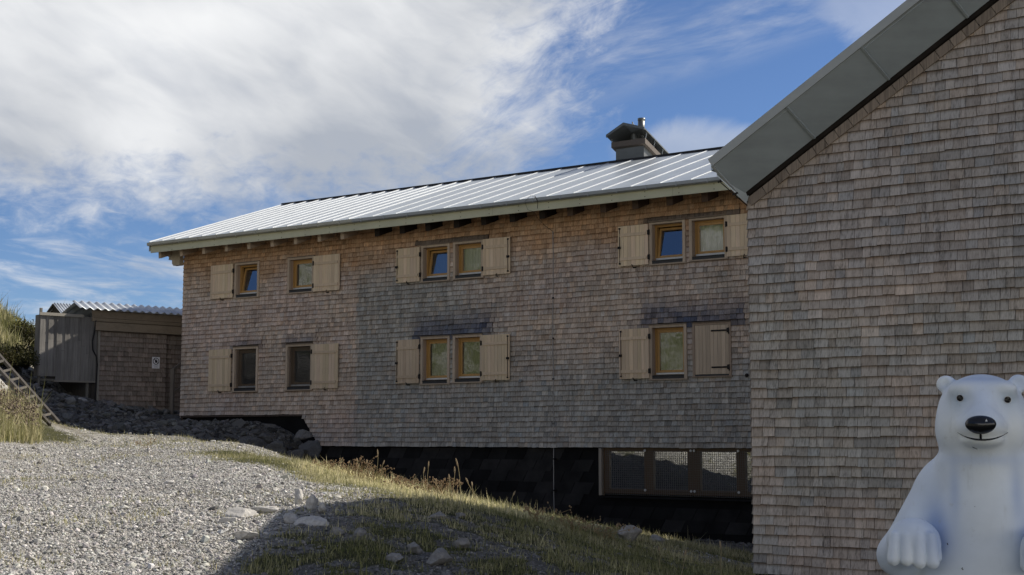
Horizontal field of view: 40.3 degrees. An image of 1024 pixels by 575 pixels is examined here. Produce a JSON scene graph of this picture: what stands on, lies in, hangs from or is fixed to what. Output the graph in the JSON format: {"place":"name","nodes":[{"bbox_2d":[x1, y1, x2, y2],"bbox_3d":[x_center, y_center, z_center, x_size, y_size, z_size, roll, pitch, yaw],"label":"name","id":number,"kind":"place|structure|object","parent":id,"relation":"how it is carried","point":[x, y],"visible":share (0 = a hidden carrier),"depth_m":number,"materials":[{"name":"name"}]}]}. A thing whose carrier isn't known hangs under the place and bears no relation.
{"place":"outdoors","nodes":[
{"label":"outdoors","id":0,"kind":"place"},
{"bbox_2d":[0,318,753,574],"bbox_3d":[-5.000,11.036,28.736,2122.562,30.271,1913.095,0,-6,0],"label":"ground","id":1,"kind":"structure","parent":0,"point":[53,432],"depth_m":15.51,"materials":[{"name":"grey gravel"}]},
{"bbox_2d":[0,379,9,389],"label":"boulder","id":2,"kind":"object","parent":1,"relation":"on","point":[6,386],"visible":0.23,"depth_m":30.98,"materials":[{"name":"stone"}]},
{"bbox_2d":[1,340,33,368],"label":"shrub","id":3,"kind":"object","parent":1,"relation":"on","point":[30,347],"visible":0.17,"depth_m":45.38,"materials":[{"name":"green plant"}]},
{"bbox_2d":[0,342,39,366],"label":"shrub","id":4,"kind":"object","parent":1,"relation":"on","point":[8,355],"visible":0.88,"depth_m":43.81,"materials":[{"name":"green plant"}]},
{"bbox_2d":[6,319,34,344],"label":"shrub","id":5,"kind":"object","parent":1,"relation":"on","point":[24,329],"visible":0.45,"depth_m":49.29,"materials":[{"name":"green plant"}]},
{"bbox_2d":[8,316,34,333],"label":"shrub","id":6,"kind":"object","parent":1,"relation":"on","point":[16,321],"visible":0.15,"depth_m":50.38,"materials":[{"name":"green plant"}]},
{"bbox_2d":[0,357,52,444],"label":"grass","id":7,"kind":"structure","parent":1,"relation":"on","point":[10,429],"depth_m":27.04,"materials":[{"name":"plant"}]},
{"bbox_2d":[0,381,39,426],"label":"seed heads","id":8,"kind":"object","parent":7,"relation":"attached to","point":[13,405],"visible":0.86,"depth_m":28.15,"materials":[{"name":"beige plant"}]},
{"bbox_2d":[0,354,59,425],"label":"ladder","id":9,"kind":"object","parent":1,"relation":"on","point":[24,384],"visible":0.79,"depth_m":31.68,"materials":[{"name":"wood"}]},
{"bbox_2d":[0,296,65,366],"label":"grass","id":10,"kind":"structure","parent":1,"relation":"on","point":[5,315],"depth_m":48.95,"materials":[{"name":"green plant"}]},
{"bbox_2d":[33,308,96,397],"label":"board screen","id":11,"kind":"object","parent":1,"relation":"on","point":[74,360],"visible":0.96,"depth_m":44.80,"materials":[{"name":"grey wood"}]},
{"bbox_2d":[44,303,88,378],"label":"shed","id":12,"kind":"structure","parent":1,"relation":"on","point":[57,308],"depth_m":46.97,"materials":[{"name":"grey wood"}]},
{"bbox_2d":[59,300,182,410],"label":"shed","id":13,"kind":"structure","parent":1,"relation":"on","point":[139,349],"depth_m":46.43,"materials":[{"name":"brown wood"}]},
{"bbox_2d":[92,320,97,400],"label":"hose","id":14,"kind":"object","parent":13,"relation":"hanging from","point":[96,360],"visible":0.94,"depth_m":45.35,"materials":[{"name":"black rubber"}]},
{"bbox_2d":[133,438,155,447],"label":"dry weed","id":15,"kind":"object","parent":1,"relation":"on","point":[143,445],"visible":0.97,"depth_m":27.82,"materials":[{"name":"beige plant"}]},
{"bbox_2d":[0,366,298,453],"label":"rubble","id":16,"kind":"object","parent":1,"relation":"on","point":[200,429],"visible":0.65,"depth_m":40.49,"materials":[{"name":"stone"}]},
{"bbox_2d":[293,429,311,440],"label":"boulder","id":17,"kind":"object","parent":16,"relation":"on","point":[302,434],"visible":1,"depth_m":39.65,"materials":[{"name":"stone"}]},
{"bbox_2d":[169,362,180,413],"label":"handrail","id":18,"kind":"object","parent":1,"relation":"on","point":[172,390],"visible":0.45,"depth_m":44.98,"materials":[{"name":"grey metal"}]},
{"bbox_2d":[218,517,236,522],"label":"rock","id":19,"kind":"object","parent":1,"relation":"on","point":[227,519],"visible":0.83,"depth_m":14.69,"materials":[{"name":"stone"}]},
{"bbox_2d":[224,433,240,441],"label":"boulder","id":20,"kind":"object","parent":1,"relation":"on","point":[228,436],"visible":0.82,"depth_m":37.10,"materials":[{"name":"stone"}]},
{"bbox_2d":[224,507,256,517],"bbox_3d":[-2.948,2.465,15.141,0.339,0.162,0.187,0,-6,0],"label":"rock","id":21,"kind":"object","parent":1,"relation":"on","point":[238,512],"visible":0.66,"depth_m":15.13,"materials":[{"name":"stone"}]},
{"bbox_2d":[232,530,258,539],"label":"rock","id":22,"kind":"object","parent":1,"relation":"on","point":[242,534],"visible":0.92,"depth_m":13.52,"materials":[{"name":"stone"}]},
{"bbox_2d":[237,436,266,447],"bbox_3d":[-6.551,4.051,35.250,0.685,0.590,1.273,-4,-7,30],"label":"boulder","id":23,"kind":"object","parent":1,"relation":"on","point":[256,441],"visible":0.29,"depth_m":34.94,"materials":[{"name":"stone"}]},
{"bbox_2d":[257,433,273,443],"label":"boulder","id":24,"kind":"object","parent":1,"relation":"on","point":[267,438],"visible":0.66,"depth_m":37.12,"materials":[{"name":"stone"}]},
{"bbox_2d":[251,506,280,513],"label":"rock","id":25,"kind":"object","parent":1,"relation":"on","point":[265,509],"visible":0.66,"depth_m":15.47,"materials":[{"name":"stone"}]},
{"bbox_2d":[265,440,286,455],"bbox_3d":[-5.858,4.079,34.846,0.623,0.523,0.654,0,-6,0],"label":"boulder","id":26,"kind":"object","parent":1,"relation":"on","point":[278,446],"visible":0.48,"depth_m":34.58,"materials":[{"name":"stone"}]},
{"bbox_2d":[283,512,297,523],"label":"rock","id":27,"kind":"object","parent":1,"relation":"on","point":[290,518],"visible":0.91,"depth_m":14.52,"materials":[{"name":"stone"}]},
{"bbox_2d":[286,449,303,458],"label":"boulder","id":28,"kind":"object","parent":1,"relation":"on","point":[297,453],"visible":0.48,"depth_m":34.43,"materials":[{"name":"stone"}]},
{"bbox_2d":[295,489,302,504],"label":"rock","id":29,"kind":"object","parent":1,"relation":"on","point":[298,496],"visible":0.98,"depth_m":16.16,"materials":[{"name":"stone"}]},
{"bbox_2d":[298,440,321,460],"bbox_3d":[-5.113,4.148,35.358,0.568,0.583,0.620,0,-6,0],"label":"boulder","id":30,"kind":"object","parent":1,"relation":"on","point":[311,449],"visible":0.77,"depth_m":35.22,"materials":[{"name":"stone"}]},
{"bbox_2d":[294,516,328,526],"bbox_3d":[-2.073,2.427,14.425,0.360,0.131,0.143,0,-6,0],"label":"rock","id":31,"kind":"object","parent":1,"relation":"on","point":[315,521],"visible":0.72,"depth_m":14.40,"materials":[{"name":"stone"}]},
{"bbox_2d":[306,494,317,510],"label":"rock","id":32,"kind":"object","parent":1,"relation":"on","point":[312,501],"visible":0.93,"depth_m":15.54,"materials":[{"name":"stone"}]},
{"bbox_2d":[318,502,325,511],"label":"rock","id":33,"kind":"object","parent":1,"relation":"on","point":[321,507],"visible":1,"depth_m":15.24,"materials":[{"name":"stone"}]},
{"bbox_2d":[312,459,338,467],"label":"dry weed","id":34,"kind":"object","parent":1,"relation":"on","point":[326,463],"visible":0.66,"depth_m":24.34,"materials":[{"name":"brown plant"}]},
{"bbox_2d":[310,460,359,472],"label":"dry weed","id":35,"kind":"object","parent":1,"relation":"on","point":[334,466],"visible":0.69,"depth_m":23.59,"materials":[{"name":"brown plant"}]},
{"bbox_2d":[331,527,344,535],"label":"rock","id":36,"kind":"object","parent":1,"relation":"on","point":[336,530],"visible":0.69,"depth_m":13.87,"materials":[{"name":"stone"}]},
{"bbox_2d":[338,456,376,478],"bbox_3d":[-2.547,2.991,23.161,0.672,0.404,0.434,1,-6,-11],"label":"dry weed","id":37,"kind":"object","parent":1,"relation":"on","point":[360,458],"visible":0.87,"depth_m":23.15,"materials":[{"name":"brown plant"}]},
{"bbox_2d":[353,527,366,535],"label":"rock","id":38,"kind":"object","parent":1,"relation":"on","point":[361,531],"visible":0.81,"depth_m":13.84,"materials":[{"name":"stone"}]},
{"bbox_2d":[353,459,374,480],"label":"dry weed","id":39,"kind":"object","parent":1,"relation":"on","point":[361,467],"visible":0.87,"depth_m":22.98,"materials":[{"name":"brown plant"}]},
{"bbox_2d":[351,463,391,482],"bbox_3d":[-2.318,3.037,22.731,0.674,0.356,0.638,0,-6,0],"label":"dry weed","id":40,"kind":"object","parent":1,"relation":"on","point":[361,471],"visible":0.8,"depth_m":22.86,"materials":[{"name":"brown plant"}]},
{"bbox_2d":[357,463,394,483],"bbox_3d":[-2.305,3.023,22.553,0.648,0.366,0.570,-3,-7,28],"label":"dry weed","id":41,"kind":"object","parent":1,"relation":"on","point":[371,470],"visible":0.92,"depth_m":22.55,"materials":[{"name":"brown plant"}]},
{"bbox_2d":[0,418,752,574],"bbox_3d":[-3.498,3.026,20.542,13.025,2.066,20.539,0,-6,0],"label":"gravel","id":42,"kind":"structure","parent":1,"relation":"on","point":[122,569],"depth_m":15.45,"materials":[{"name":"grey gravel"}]},
{"bbox_2d":[378,473,406,483],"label":"dry weed","id":43,"kind":"object","parent":1,"relation":"on","point":[393,478],"visible":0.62,"depth_m":22.17,"materials":[{"name":"brown plant"}]},
{"bbox_2d":[385,553,402,562],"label":"rock","id":44,"kind":"object","parent":1,"relation":"on","point":[395,557],"visible":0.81,"depth_m":12.73,"materials":[{"name":"stone"}]},
{"bbox_2d":[381,479,421,489],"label":"dry weed","id":45,"kind":"object","parent":1,"relation":"on","point":[400,482],"visible":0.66,"depth_m":21.50,"materials":[{"name":"brown plant"}]},
{"bbox_2d":[393,474,414,487],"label":"dry weed","id":46,"kind":"object","parent":1,"relation":"on","point":[412,480],"visible":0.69,"depth_m":22.02,"materials":[{"name":"beige plant"}]},
{"bbox_2d":[407,542,422,553],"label":"rock","id":47,"kind":"object","parent":1,"relation":"on","point":[414,547],"visible":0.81,"depth_m":13.19,"materials":[{"name":"stone"}]},
{"bbox_2d":[406,480,445,492],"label":"dry weed","id":48,"kind":"object","parent":1,"relation":"on","point":[424,486],"visible":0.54,"depth_m":21.00,"materials":[{"name":"beige plant"}]},
{"bbox_2d":[408,477,458,495],"bbox_3d":[-1.140,2.964,20.611,0.745,0.347,0.711,0,-6,0],"label":"dry weed","id":49,"kind":"object","parent":1,"relation":"on","point":[435,484],"visible":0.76,"depth_m":20.52,"materials":[{"name":"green plant"}]},
{"bbox_2d":[414,476,457,492],"bbox_3d":[-1.101,2.976,20.768,0.442,0.343,0.729,-3,-7,24],"label":"dry weed","id":50,"kind":"object","parent":1,"relation":"on","point":[453,480],"visible":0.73,"depth_m":20.84,"materials":[{"name":"brown plant"}]},
{"bbox_2d":[429,511,446,518],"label":"rock","id":51,"kind":"object","parent":1,"relation":"on","point":[438,514],"visible":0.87,"depth_m":15.49,"materials":[{"name":"stone"}]},
{"bbox_2d":[426,547,452,565],"bbox_3d":[-0.681,2.474,12.752,0.184,0.192,0.265,-4,-8,36],"label":"rock","id":52,"kind":"object","parent":1,"relation":"on","point":[441,555],"visible":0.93,"depth_m":12.70,"materials":[{"name":"stone"}]},
{"bbox_2d":[429,478,462,496],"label":"dry weed","id":53,"kind":"object","parent":1,"relation":"on","point":[444,479],"visible":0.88,"depth_m":20.26,"materials":[{"name":"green plant"}]},
{"bbox_2d":[147,118,752,543],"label":"mountain lodge","id":54,"kind":"structure","parent":1,"relation":"on","point":[575,338],"depth_m":37.08,"materials":[{"name":"brown wood"}]},
{"bbox_2d":[231,346,258,391],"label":"window","id":55,"kind":"structure","parent":54,"relation":"in","point":[245,366],"depth_m":42.52,"materials":[{"name":"wood"}]},
{"bbox_2d":[233,260,259,298],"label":"window","id":56,"kind":"structure","parent":54,"relation":"in","point":[246,274],"depth_m":42.95,"materials":[{"name":"wood"}]},
{"bbox_2d":[284,343,312,390],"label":"window","id":57,"kind":"structure","parent":54,"relation":"in","point":[298,357],"depth_m":41.35,"materials":[{"name":"wood"}]},
{"bbox_2d":[286,255,314,293],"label":"window","id":58,"kind":"structure","parent":54,"relation":"in","point":[299,268],"depth_m":41.68,"materials":[{"name":"wood"}]},
{"bbox_2d":[420,242,450,282],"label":"window","id":59,"kind":"structure","parent":54,"relation":"in","point":[435,258],"depth_m":38.85,"materials":[{"name":"wood"}]},
{"bbox_2d":[419,335,456,384],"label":"window","id":60,"kind":"structure","parent":54,"relation":"in","point":[434,350],"depth_m":38.54,"materials":[{"name":"wood"}]},
{"bbox_2d":[451,333,483,382],"bbox_3d":[-1.105,1.925,37.785,1.030,1.327,0.414,-4,-7,34],"label":"window","id":61,"kind":"structure","parent":54,"relation":"in","point":[466,355],"depth_m":37.93,"materials":[{"name":"wood"}]},
{"bbox_2d":[452,239,484,279],"bbox_3d":[-1.092,-0.750,38.065,1.060,1.067,0.415,-4,-7,34],"label":"window","id":62,"kind":"structure","parent":54,"relation":"in","point":[467,254],"depth_m":38.19,"materials":[{"name":"wood"}]},
{"bbox_2d":[648,218,686,265],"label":"window","id":63,"kind":"structure","parent":54,"relation":"in","point":[667,239],"depth_m":34.81,"materials":[{"name":"wood"}]},
{"bbox_2d":[648,323,703,380],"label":"window","id":64,"kind":"structure","parent":54,"relation":"in","point":[668,354],"depth_m":34.48,"materials":[{"name":"wood"}]},
{"bbox_2d":[599,447,752,498],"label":"basement window","id":65,"kind":"structure","parent":54,"relation":"in","point":[665,472],"depth_m":33.93,"materials":[{"name":"glass"}]},
{"bbox_2d":[688,214,728,261],"bbox_3d":[4.854,-1.191,34.011,1.060,1.097,0.416,-4,-7,34],"label":"window","id":66,"kind":"structure","parent":54,"relation":"in","point":[708,235],"depth_m":34.12,"materials":[{"name":"wood"}]},
{"bbox_2d":[691,321,732,377],"bbox_3d":[4.807,1.487,33.566,1.060,1.337,0.105,-4,-7,34],"label":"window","id":67,"kind":"structure","parent":54,"relation":"in","point":[694,324],"depth_m":33.53,"materials":[{"name":"wood"}]},
{"bbox_2d":[455,512,465,517],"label":"rock","id":68,"kind":"object","parent":1,"relation":"on","point":[458,514],"visible":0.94,"depth_m":15.87,"materials":[{"name":"stone"}]},
{"bbox_2d":[452,538,469,548],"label":"rock","id":69,"kind":"object","parent":1,"relation":"on","point":[464,542],"visible":0.98,"depth_m":13.78,"materials":[{"name":"stone"}]},
{"bbox_2d":[523,502,571,522],"bbox_3d":[0.467,2.960,18.280,0.638,0.277,0.837,0,-6,0],"label":"dry weed","id":70,"kind":"object","parent":1,"relation":"on","point":[537,513],"visible":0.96,"depth_m":18.26,"materials":[{"name":"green plant"}]},
{"bbox_2d":[549,510,600,532],"bbox_3d":[0.748,3.057,18.134,0.606,0.300,0.720,-3,-7,26],"label":"dry weed","id":71,"kind":"object","parent":1,"relation":"on","point":[561,520],"visible":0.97,"depth_m":18.25,"materials":[{"name":"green plant"}]},
{"bbox_2d":[583,521,634,540],"bbox_3d":[1.246,3.250,18.593,0.652,0.238,0.526,-3,-7,27],"label":"dry weed","id":72,"kind":"object","parent":1,"relation":"on","point":[607,528],"visible":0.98,"depth_m":18.56,"materials":[{"name":"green plant"}]},
{"bbox_2d":[618,525,642,541],"bbox_3d":[1.667,3.527,19.942,0.488,0.280,0.199,5,-8,-38],"label":"rock","id":73,"kind":"object","parent":1,"relation":"on","point":[635,532],"visible":0.7,"depth_m":19.85,"materials":[{"name":"stone"}]},
{"bbox_2d":[650,534,663,543],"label":"rock","id":74,"kind":"object","parent":1,"relation":"on","point":[658,538],"visible":0.55,"depth_m":20.88,"materials":[{"name":"stone"}]},
{"bbox_2d":[686,539,753,547],"bbox_3d":[3.938,5.752,31.468,9.304,0.455,3.419,-4,-7,35],"label":"rubble","id":75,"kind":"object","parent":1,"relation":"on","point":[731,542],"visible":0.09,"depth_m":29.77,"materials":[{"name":"stone"}]},
{"bbox_2d":[876,374,1023,574],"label":"polar bear statue","id":76,"kind":"object","parent":1,"relation":"on","point":[961,511],"visible":1,"depth_m":7.85,"materials":[{"name":"white paint"}]},
{"bbox_2d":[63,436,830,574],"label":"grass","id":77,"kind":"structure","parent":0,"point":[486,505],"depth_m":16.35,"materials":[{"name":"green plant"}]},
{"bbox_2d":[0,0,905,327],"label":"sky","id":78,"kind":"structure","parent":0,"point":[125,125],"materials":[{"name":"blue"}]},
{"bbox_2d":[708,0,1023,574],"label":"gabled house","id":79,"kind":"structure","parent":0,"point":[872,178],"depth_m":17.23,"materials":[{"name":"wood"}]}
]}

